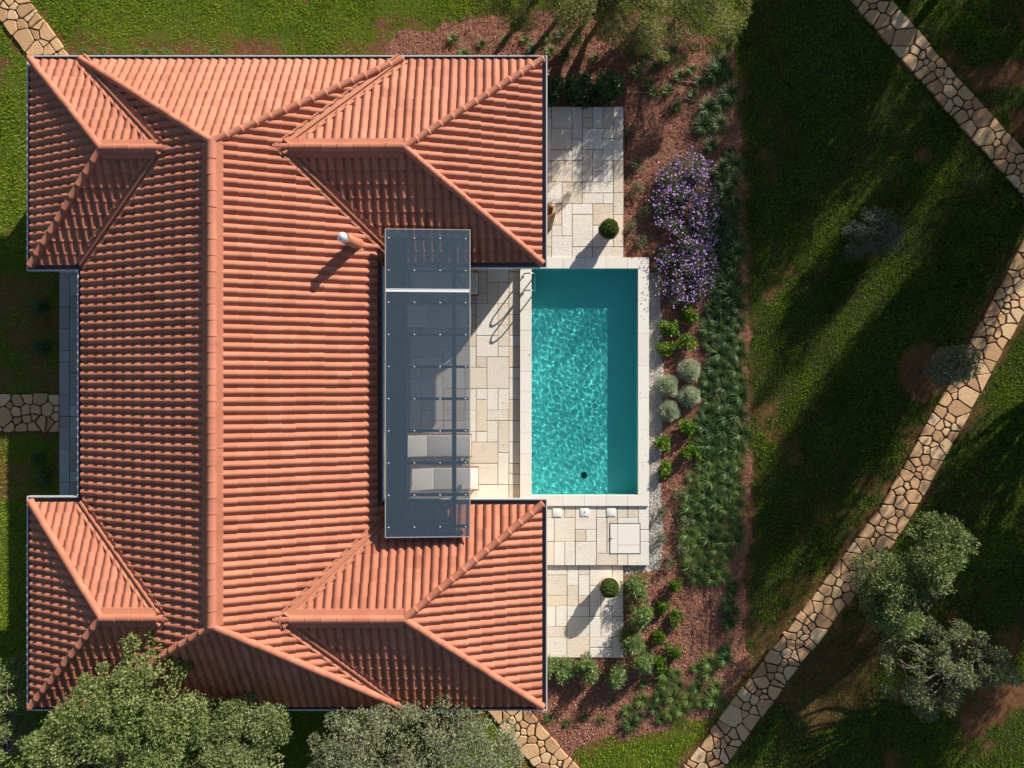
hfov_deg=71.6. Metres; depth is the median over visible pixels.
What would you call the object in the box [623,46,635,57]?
grass tuft
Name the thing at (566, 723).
grass tuft
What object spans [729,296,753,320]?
strap leaf plant
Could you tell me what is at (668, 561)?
grey plant
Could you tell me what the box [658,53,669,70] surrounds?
grass tuft
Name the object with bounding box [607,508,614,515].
skimmer lid
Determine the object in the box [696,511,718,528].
strap leaf plant
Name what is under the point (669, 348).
bright shrub
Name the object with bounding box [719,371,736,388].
strap leaf plant
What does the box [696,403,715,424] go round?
strap leaf plant
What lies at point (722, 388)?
strap leaf plant
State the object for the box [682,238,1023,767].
stone path
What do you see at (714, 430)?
strap leaf plant
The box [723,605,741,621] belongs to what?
strap leaf plant
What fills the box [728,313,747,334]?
strap leaf plant
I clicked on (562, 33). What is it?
grass tuft
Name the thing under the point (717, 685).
feathery tuft
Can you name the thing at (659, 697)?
feathery tuft
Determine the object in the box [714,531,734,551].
strap leaf plant
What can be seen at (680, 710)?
feathery tuft
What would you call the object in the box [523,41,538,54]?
grass tuft
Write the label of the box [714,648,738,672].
strap leaf plant
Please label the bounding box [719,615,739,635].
strap leaf plant
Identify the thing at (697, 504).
strap leaf plant
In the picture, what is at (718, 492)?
strap leaf plant
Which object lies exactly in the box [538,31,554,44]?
grass tuft
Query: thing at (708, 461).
strap leaf plant
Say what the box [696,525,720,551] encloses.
strap leaf plant
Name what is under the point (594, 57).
grass tuft
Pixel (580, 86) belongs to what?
dark shrub
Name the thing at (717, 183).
strap leaf plant
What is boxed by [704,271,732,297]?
strap leaf plant
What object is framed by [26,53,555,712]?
villa
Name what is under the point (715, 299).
strap leaf plant
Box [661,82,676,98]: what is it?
grass tuft
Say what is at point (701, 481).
strap leaf plant
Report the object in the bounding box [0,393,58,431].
stone path
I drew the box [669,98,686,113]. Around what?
grass tuft
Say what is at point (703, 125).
strap leaf plant
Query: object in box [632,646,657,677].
oleander shrub
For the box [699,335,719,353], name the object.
strap leaf plant
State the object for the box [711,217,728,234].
strap leaf plant
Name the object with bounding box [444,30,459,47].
grass tuft
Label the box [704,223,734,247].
strap leaf plant
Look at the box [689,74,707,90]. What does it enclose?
grass tuft
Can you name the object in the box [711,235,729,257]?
strap leaf plant
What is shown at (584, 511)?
skimmer lid
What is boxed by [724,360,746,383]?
strap leaf plant
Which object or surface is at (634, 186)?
sage plant
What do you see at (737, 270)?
strap leaf plant
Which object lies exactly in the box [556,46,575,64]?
grass tuft
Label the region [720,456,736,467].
strap leaf plant
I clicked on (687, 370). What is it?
silver shrub
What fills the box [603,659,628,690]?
oleander shrub
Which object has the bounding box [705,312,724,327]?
strap leaf plant
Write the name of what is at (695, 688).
feathery tuft
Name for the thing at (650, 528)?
gravel
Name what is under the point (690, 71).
grass tuft
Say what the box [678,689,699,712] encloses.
feathery tuft
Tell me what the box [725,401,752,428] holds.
strap leaf plant
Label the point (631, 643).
oleander shrub
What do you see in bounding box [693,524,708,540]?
strap leaf plant
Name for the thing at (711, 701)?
feathery tuft
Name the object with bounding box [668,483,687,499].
grey plant
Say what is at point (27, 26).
stone path
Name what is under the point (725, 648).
strap leaf plant
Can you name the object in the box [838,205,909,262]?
olive sapling
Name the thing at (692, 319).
bright shrub
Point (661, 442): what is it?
bright shrub
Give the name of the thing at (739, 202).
strap leaf plant
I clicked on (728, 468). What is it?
strap leaf plant
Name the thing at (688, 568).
strap leaf plant
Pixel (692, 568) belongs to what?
grey plant
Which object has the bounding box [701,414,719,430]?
strap leaf plant
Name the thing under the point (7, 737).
thin tree
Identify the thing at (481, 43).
grass tuft
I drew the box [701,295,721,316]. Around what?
strap leaf plant
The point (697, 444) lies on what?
strap leaf plant
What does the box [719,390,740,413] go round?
strap leaf plant
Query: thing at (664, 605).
young shrub
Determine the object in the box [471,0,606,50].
garden tree
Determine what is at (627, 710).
feathery tuft
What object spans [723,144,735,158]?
strap leaf plant
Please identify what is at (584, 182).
terrace
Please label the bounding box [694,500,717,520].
strap leaf plant
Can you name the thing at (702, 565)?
strap leaf plant
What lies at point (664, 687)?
feathery tuft
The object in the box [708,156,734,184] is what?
strap leaf plant
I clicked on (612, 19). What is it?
garden tree
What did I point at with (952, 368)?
young tree
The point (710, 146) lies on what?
strap leaf plant
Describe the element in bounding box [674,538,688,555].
grey plant
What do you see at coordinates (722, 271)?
strap leaf plant
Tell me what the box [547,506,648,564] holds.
terrace
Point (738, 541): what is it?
strap leaf plant
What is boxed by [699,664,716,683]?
feathery tuft
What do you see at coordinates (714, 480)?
strap leaf plant
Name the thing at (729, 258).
strap leaf plant
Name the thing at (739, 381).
strap leaf plant
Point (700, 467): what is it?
strap leaf plant
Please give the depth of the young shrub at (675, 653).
21.81 m
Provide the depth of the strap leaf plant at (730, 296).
21.87 m
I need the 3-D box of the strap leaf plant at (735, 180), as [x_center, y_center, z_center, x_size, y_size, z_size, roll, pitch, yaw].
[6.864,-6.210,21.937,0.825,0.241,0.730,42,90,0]
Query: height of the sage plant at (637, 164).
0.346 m
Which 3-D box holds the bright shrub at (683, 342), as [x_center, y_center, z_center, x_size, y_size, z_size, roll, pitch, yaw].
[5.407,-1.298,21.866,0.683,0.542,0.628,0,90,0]
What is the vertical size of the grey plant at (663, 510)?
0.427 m
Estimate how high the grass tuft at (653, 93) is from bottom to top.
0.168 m
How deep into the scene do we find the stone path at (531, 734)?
21.98 m
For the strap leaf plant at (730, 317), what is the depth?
21.91 m
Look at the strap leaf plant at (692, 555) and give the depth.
21.90 m
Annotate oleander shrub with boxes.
[547,653,555,679]
[550,655,578,684]
[573,650,600,684]
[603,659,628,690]
[615,625,646,659]
[620,569,650,602]
[623,600,654,631]
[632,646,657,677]
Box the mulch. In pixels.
[384,10,753,757]
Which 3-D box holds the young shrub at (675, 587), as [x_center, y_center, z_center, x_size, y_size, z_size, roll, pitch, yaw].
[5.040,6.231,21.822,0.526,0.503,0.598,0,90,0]
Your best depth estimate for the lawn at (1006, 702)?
22.05 m
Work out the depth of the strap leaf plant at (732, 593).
21.96 m
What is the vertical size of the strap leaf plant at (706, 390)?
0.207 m
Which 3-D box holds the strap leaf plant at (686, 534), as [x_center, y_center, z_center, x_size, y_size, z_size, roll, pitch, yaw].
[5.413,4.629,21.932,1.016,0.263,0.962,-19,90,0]
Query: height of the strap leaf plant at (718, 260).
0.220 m
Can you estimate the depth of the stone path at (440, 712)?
21.97 m
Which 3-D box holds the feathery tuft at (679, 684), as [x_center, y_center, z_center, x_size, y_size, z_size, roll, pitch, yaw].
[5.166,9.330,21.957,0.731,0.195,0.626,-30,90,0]
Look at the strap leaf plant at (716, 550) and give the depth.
21.92 m
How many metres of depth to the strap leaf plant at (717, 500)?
21.89 m
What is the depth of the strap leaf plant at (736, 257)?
21.89 m
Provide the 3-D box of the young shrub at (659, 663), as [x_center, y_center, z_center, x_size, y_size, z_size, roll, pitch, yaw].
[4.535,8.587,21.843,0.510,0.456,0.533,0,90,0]
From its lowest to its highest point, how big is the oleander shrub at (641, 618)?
0.979 m
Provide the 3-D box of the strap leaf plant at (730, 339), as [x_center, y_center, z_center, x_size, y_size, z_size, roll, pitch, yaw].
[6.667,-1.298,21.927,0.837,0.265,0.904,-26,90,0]
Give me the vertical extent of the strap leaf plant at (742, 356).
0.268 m
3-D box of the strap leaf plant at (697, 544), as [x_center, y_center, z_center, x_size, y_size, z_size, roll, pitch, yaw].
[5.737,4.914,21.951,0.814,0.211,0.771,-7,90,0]
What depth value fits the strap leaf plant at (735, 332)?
21.93 m
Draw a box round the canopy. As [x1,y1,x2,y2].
[385,229,469,537]
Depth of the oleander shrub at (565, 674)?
21.73 m
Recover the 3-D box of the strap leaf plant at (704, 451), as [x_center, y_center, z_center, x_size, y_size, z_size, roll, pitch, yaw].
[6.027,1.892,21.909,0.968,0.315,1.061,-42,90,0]
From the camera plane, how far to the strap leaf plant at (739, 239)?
21.88 m
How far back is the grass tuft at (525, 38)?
21.97 m
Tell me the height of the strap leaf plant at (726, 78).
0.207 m
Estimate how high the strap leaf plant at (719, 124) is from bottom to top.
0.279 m
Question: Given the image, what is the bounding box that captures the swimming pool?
[520,258,648,505]
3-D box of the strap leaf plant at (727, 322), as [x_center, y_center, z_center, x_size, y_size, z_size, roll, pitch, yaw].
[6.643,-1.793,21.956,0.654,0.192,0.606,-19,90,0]
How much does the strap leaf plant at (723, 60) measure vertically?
0.327 m
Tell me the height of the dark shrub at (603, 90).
1.296 m
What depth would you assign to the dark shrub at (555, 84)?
21.49 m
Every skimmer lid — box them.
[553,508,560,516]
[580,508,588,515]
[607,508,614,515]
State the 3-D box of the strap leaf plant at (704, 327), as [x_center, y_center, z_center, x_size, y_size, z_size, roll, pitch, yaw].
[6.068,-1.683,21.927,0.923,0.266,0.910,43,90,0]
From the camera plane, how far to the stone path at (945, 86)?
21.98 m
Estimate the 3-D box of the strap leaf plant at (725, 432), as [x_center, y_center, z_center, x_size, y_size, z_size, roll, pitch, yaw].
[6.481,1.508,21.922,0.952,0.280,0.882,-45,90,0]
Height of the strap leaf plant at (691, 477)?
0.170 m
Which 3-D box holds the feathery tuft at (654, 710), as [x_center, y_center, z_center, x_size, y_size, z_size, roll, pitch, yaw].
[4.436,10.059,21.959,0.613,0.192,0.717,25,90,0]
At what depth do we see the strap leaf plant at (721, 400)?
21.91 m
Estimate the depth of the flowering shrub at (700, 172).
21.66 m
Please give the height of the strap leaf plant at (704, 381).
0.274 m
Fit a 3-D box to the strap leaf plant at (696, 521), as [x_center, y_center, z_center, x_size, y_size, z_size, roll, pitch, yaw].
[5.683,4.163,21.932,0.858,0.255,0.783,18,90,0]
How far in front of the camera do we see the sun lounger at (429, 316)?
21.61 m
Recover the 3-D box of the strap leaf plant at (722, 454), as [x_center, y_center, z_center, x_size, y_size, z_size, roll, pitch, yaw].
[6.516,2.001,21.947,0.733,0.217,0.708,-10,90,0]
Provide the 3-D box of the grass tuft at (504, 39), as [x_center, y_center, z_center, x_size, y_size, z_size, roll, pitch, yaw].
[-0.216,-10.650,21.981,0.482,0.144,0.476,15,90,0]
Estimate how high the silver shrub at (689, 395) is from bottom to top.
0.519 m
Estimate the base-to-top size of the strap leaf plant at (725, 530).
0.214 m
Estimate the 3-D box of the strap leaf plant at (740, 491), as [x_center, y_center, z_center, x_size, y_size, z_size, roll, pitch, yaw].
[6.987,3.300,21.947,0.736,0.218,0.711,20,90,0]
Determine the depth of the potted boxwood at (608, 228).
21.22 m
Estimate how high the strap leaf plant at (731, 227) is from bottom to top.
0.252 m
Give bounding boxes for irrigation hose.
[701,582,707,654]
[710,591,712,651]
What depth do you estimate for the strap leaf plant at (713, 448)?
21.86 m
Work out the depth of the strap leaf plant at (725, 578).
21.91 m
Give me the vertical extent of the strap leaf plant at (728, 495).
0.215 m
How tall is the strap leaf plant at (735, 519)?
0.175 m
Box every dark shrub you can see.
[547,73,566,105]
[560,72,592,109]
[590,67,626,106]
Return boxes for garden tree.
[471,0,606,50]
[590,0,752,69]
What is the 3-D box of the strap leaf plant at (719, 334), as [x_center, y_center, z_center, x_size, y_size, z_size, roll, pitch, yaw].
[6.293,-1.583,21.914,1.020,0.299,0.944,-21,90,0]
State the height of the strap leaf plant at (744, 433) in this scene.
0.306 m
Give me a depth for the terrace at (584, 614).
22.00 m
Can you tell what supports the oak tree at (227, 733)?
on the lawn at (1006, 702)
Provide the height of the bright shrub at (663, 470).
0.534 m
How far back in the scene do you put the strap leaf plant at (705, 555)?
21.95 m
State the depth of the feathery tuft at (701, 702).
21.96 m
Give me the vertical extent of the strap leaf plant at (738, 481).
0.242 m
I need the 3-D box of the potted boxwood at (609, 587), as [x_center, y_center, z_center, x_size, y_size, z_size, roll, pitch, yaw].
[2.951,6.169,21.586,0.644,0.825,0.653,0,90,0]
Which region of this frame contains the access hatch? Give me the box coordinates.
[609,523,640,553]
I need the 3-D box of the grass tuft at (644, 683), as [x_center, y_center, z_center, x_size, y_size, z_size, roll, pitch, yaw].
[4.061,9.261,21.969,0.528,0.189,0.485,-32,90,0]
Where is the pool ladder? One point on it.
(523, 276)
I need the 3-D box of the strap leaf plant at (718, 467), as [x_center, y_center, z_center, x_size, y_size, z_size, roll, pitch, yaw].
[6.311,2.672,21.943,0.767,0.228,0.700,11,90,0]
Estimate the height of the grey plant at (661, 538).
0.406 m
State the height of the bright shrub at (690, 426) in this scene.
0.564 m
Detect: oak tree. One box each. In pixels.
[0,628,214,767]
[187,690,292,767]
[847,511,981,640]
[876,616,1023,723]
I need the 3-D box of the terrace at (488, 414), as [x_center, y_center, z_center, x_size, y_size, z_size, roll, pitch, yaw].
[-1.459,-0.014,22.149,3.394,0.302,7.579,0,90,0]
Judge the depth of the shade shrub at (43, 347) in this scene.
21.84 m
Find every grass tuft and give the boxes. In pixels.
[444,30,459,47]
[456,44,471,54]
[475,37,487,50]
[497,33,513,45]
[521,35,529,43]
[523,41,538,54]
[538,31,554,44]
[539,710,556,725]
[541,43,558,60]
[555,28,567,40]
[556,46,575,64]
[562,717,574,728]
[565,33,583,48]
[580,711,590,722]
[589,52,600,63]
[595,714,608,725]
[606,695,614,706]
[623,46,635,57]
[628,61,646,81]
[636,59,647,69]
[636,675,650,692]
[639,50,650,60]
[640,76,657,92]
[647,61,660,72]
[647,85,660,99]
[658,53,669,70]
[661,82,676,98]
[665,41,678,54]
[669,67,686,84]
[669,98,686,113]
[683,62,698,78]
[685,88,699,100]
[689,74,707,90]
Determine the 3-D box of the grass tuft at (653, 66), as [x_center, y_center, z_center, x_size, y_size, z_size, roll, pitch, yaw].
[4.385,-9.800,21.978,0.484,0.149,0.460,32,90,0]
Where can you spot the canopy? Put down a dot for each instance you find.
(398, 366)
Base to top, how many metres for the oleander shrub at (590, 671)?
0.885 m
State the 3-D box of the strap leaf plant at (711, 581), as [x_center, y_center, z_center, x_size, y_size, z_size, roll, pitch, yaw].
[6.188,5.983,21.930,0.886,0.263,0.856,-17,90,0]
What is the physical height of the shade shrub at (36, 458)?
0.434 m
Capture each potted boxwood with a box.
[598,218,619,239]
[599,577,619,597]
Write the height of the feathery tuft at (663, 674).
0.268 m
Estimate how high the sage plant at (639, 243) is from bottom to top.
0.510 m
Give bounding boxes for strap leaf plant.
[672,521,701,544]
[675,537,696,555]
[675,545,703,567]
[676,506,694,525]
[677,492,701,516]
[678,555,701,578]
[679,484,701,504]
[681,570,704,588]
[685,468,698,485]
[686,508,708,529]
[688,112,716,139]
[688,435,713,457]
[688,486,712,516]
[688,533,706,551]
[690,411,719,438]
[691,478,718,506]
[691,556,713,581]
[692,432,723,459]
[692,449,709,463]
[692,457,709,473]
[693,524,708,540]
[694,94,721,120]
[694,474,710,489]
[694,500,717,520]
[696,316,718,341]
[696,369,720,392]
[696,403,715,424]
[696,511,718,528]
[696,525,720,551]
[697,468,724,495]
[698,135,724,155]
[698,380,715,399]
[698,430,725,457]
[698,450,720,474]
[698,546,713,564]
[699,56,729,87]
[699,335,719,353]
[699,394,714,408]
[699,423,724,447]
[700,356,724,377]
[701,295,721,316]
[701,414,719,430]
[702,318,729,343]
[702,567,722,590]
[703,50,735,81]
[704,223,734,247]
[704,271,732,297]
[704,340,733,367]
[704,491,729,516]
[704,555,726,580]
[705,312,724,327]
[706,461,727,476]
[706,541,727,561]
[707,88,736,116]
[707,110,731,139]
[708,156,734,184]
[708,196,738,223]
[708,392,735,417]
[708,486,724,499]
[709,291,725,306]
[709,375,735,399]
[709,525,721,537]
[710,171,733,193]
[710,297,736,320]
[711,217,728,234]
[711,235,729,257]
[711,250,726,270]
[711,262,734,284]
[711,370,728,386]
[712,401,744,429]
[712,418,733,443]
[712,515,726,529]
[712,565,734,588]
[713,265,744,295]
[713,283,746,311]
[713,328,738,353]
[713,457,740,489]
[713,495,740,523]
[714,442,733,457]
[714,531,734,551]
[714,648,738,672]
[715,79,744,107]
[715,182,736,202]
[715,197,746,229]
[715,434,741,459]
[715,523,736,542]
[716,234,741,259]
[716,547,736,563]
[717,150,750,179]
[717,220,742,237]
[717,474,738,497]
[717,642,733,658]
[718,592,739,618]
[719,252,734,265]
[719,256,746,276]
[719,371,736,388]
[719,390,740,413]
[719,489,738,506]
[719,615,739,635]
[720,64,739,82]
[720,350,738,371]
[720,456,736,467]
[721,225,749,250]
[722,173,745,194]
[722,318,734,332]
[722,526,752,552]
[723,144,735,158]
[723,305,744,322]
[723,382,754,410]
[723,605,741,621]
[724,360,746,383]
[724,469,745,490]
[724,588,738,599]
[725,241,749,267]
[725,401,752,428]
[725,435,751,463]
[726,346,749,366]
[726,420,755,448]
[726,493,749,518]
[726,578,740,591]
[727,370,750,394]
[727,417,739,437]
[727,437,748,459]
[728,275,747,297]
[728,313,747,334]
[728,323,743,339]
[728,480,747,500]
[728,512,744,525]
[729,193,744,206]
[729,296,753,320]
[729,333,748,355]
[729,458,747,477]
[732,521,746,535]
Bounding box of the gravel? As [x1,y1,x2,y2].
[623,272,662,573]
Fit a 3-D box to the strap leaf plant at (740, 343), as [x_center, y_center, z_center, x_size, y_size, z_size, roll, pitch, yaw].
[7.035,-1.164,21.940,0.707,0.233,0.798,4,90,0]
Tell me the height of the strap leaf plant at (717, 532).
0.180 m
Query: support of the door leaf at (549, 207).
in the villa
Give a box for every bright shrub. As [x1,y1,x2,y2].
[654,435,670,452]
[655,339,677,358]
[657,459,672,479]
[659,319,680,336]
[677,332,698,351]
[677,417,698,437]
[678,441,701,460]
[680,305,700,325]
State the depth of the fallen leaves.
21.99 m
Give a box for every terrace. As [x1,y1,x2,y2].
[410,269,519,497]
[547,107,622,257]
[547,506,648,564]
[547,565,622,657]
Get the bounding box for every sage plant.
[623,123,639,142]
[623,218,637,234]
[627,156,643,170]
[628,181,645,198]
[633,234,647,252]
[637,203,651,221]
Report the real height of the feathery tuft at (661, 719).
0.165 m
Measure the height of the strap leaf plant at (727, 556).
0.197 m
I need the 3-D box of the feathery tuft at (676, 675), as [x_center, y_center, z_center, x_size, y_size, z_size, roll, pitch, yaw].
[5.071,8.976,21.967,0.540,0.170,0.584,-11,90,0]
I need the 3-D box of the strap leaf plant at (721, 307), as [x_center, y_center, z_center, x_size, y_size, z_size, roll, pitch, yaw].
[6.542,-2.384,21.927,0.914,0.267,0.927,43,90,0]
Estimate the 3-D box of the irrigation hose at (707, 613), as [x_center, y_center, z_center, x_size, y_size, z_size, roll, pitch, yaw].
[6.005,7.253,22.012,0.162,0.016,2.309,3,90,0]
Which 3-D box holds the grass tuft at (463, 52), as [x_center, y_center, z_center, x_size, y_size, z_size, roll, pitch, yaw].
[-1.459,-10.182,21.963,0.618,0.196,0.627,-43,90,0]
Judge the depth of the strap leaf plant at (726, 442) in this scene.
21.88 m
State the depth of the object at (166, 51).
21.84 m
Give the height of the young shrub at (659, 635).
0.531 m
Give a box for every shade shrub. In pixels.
[29,298,48,314]
[30,452,47,462]
[31,338,51,355]
[34,466,53,485]
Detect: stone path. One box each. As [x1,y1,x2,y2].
[0,0,67,54]
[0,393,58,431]
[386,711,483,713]
[488,711,578,767]
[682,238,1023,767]
[850,0,1023,197]
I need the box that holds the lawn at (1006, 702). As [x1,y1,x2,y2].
[0,0,1023,767]
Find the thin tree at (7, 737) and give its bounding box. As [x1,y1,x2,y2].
[0,649,39,755]
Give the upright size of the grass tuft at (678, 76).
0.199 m
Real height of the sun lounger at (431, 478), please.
0.649 m
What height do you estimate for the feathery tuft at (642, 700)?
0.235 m
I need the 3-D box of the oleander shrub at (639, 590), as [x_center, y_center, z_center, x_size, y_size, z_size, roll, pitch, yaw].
[3.785,6.223,21.733,0.917,0.861,1.089,0,90,0]
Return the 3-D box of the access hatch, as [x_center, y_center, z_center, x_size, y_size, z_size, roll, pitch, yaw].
[3.487,4.767,21.912,0.956,0.049,0.956,0,90,0]
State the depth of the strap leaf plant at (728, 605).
21.91 m
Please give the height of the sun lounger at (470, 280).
0.649 m
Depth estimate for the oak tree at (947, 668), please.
20.10 m
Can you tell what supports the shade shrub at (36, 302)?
on the lawn at (1006, 702)
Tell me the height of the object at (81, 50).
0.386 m
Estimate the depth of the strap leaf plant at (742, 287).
21.90 m
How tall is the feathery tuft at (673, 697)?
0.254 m
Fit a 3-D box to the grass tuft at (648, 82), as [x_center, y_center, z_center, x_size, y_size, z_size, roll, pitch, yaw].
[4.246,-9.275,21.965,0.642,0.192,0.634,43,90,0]
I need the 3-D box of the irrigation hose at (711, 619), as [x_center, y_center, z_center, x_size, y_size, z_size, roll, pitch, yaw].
[6.176,7.239,22.012,0.096,0.016,2.170,-1,90,0]
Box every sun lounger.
[408,305,471,328]
[408,433,471,457]
[412,271,478,295]
[412,466,478,490]
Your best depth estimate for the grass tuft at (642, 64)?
21.97 m
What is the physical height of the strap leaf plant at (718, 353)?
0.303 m
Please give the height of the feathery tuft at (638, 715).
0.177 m
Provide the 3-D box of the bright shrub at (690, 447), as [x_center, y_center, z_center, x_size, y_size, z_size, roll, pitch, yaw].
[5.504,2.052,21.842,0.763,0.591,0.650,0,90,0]
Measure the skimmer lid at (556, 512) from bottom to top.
0.018 m
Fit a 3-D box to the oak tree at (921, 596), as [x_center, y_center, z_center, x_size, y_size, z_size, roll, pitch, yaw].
[11.115,5.336,20.407,3.252,3.446,3.692,0,90,0]
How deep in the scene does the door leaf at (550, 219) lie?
20.56 m
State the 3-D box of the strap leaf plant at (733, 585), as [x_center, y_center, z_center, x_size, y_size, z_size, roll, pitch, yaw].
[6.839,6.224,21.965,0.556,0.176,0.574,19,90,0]
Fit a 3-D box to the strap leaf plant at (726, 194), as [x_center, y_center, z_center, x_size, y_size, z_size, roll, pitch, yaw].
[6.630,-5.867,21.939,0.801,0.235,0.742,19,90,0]
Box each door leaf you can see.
[547,203,553,215]
[547,212,555,230]
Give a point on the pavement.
(68, 389)
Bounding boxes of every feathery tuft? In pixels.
[617,712,644,738]
[620,703,635,718]
[630,689,651,712]
[633,707,646,723]
[646,702,661,719]
[650,688,667,704]
[652,660,678,685]
[653,712,666,728]
[657,679,672,692]
[660,704,680,725]
[662,686,686,708]
[668,666,683,679]
[670,678,687,695]
[670,700,697,722]
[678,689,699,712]
[684,674,705,698]
[689,661,701,676]
[695,693,706,708]
[698,647,720,674]
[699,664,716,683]
[700,687,726,711]
[706,675,729,699]
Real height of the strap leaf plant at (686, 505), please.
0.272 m
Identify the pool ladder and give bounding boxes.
[522,273,534,293]
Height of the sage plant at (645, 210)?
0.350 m
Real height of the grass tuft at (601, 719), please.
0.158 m
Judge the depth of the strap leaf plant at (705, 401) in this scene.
21.94 m
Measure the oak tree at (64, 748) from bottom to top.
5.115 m
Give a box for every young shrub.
[652,628,666,646]
[653,654,667,669]
[654,599,670,616]
[664,642,681,659]
[667,577,683,594]
[668,608,684,628]
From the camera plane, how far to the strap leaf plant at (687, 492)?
21.93 m
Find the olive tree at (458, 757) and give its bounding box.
[306,691,525,767]
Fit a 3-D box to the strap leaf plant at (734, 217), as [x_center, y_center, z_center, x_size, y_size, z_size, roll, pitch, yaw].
[6.769,-5.178,21.908,1.080,0.316,0.956,-34,90,0]
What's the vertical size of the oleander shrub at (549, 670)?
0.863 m
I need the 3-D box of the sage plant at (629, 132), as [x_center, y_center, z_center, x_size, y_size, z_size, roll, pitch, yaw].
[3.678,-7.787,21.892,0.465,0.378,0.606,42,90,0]
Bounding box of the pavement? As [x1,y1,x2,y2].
[59,272,76,494]
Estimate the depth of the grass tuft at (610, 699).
21.98 m
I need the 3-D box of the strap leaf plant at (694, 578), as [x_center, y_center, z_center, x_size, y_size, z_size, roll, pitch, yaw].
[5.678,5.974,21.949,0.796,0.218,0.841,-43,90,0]
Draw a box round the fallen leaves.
[29,15,996,753]
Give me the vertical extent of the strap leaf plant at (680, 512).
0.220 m
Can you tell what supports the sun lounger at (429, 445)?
on the terrace at (488, 414)
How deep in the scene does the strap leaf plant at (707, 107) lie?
21.90 m
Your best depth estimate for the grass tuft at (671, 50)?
21.96 m
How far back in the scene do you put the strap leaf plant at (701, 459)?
21.93 m
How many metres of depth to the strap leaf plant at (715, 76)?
21.90 m
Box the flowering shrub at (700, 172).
[648,145,721,308]
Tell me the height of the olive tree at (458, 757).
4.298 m
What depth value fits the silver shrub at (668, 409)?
21.79 m
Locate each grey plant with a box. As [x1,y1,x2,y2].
[653,529,668,545]
[654,502,671,516]
[659,552,676,569]
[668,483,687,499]
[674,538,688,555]
[676,515,694,530]
[684,561,696,575]
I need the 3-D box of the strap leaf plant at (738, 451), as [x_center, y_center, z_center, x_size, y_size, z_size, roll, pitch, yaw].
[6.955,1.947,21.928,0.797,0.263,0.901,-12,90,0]
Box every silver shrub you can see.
[653,374,678,398]
[656,398,680,422]
[675,383,700,409]
[676,358,700,383]
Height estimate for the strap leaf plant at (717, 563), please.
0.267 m
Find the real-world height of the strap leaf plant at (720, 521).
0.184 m
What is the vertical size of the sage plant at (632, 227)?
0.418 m
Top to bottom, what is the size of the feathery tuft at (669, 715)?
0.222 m
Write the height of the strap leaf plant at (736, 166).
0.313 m
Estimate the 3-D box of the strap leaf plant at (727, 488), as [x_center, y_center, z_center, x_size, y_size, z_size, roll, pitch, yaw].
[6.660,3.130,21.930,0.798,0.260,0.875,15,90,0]
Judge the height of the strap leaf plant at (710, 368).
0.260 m
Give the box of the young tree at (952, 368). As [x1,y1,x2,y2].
[920,343,984,385]
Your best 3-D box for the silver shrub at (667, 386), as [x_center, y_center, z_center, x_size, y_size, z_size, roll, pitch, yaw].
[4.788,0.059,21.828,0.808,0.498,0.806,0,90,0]
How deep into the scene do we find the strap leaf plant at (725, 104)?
21.90 m
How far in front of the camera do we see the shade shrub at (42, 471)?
21.84 m
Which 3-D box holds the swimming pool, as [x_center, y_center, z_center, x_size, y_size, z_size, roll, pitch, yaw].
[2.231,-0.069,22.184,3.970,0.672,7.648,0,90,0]
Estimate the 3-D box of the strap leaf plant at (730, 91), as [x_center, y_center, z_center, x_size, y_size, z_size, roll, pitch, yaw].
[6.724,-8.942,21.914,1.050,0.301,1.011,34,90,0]
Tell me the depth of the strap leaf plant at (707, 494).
21.88 m

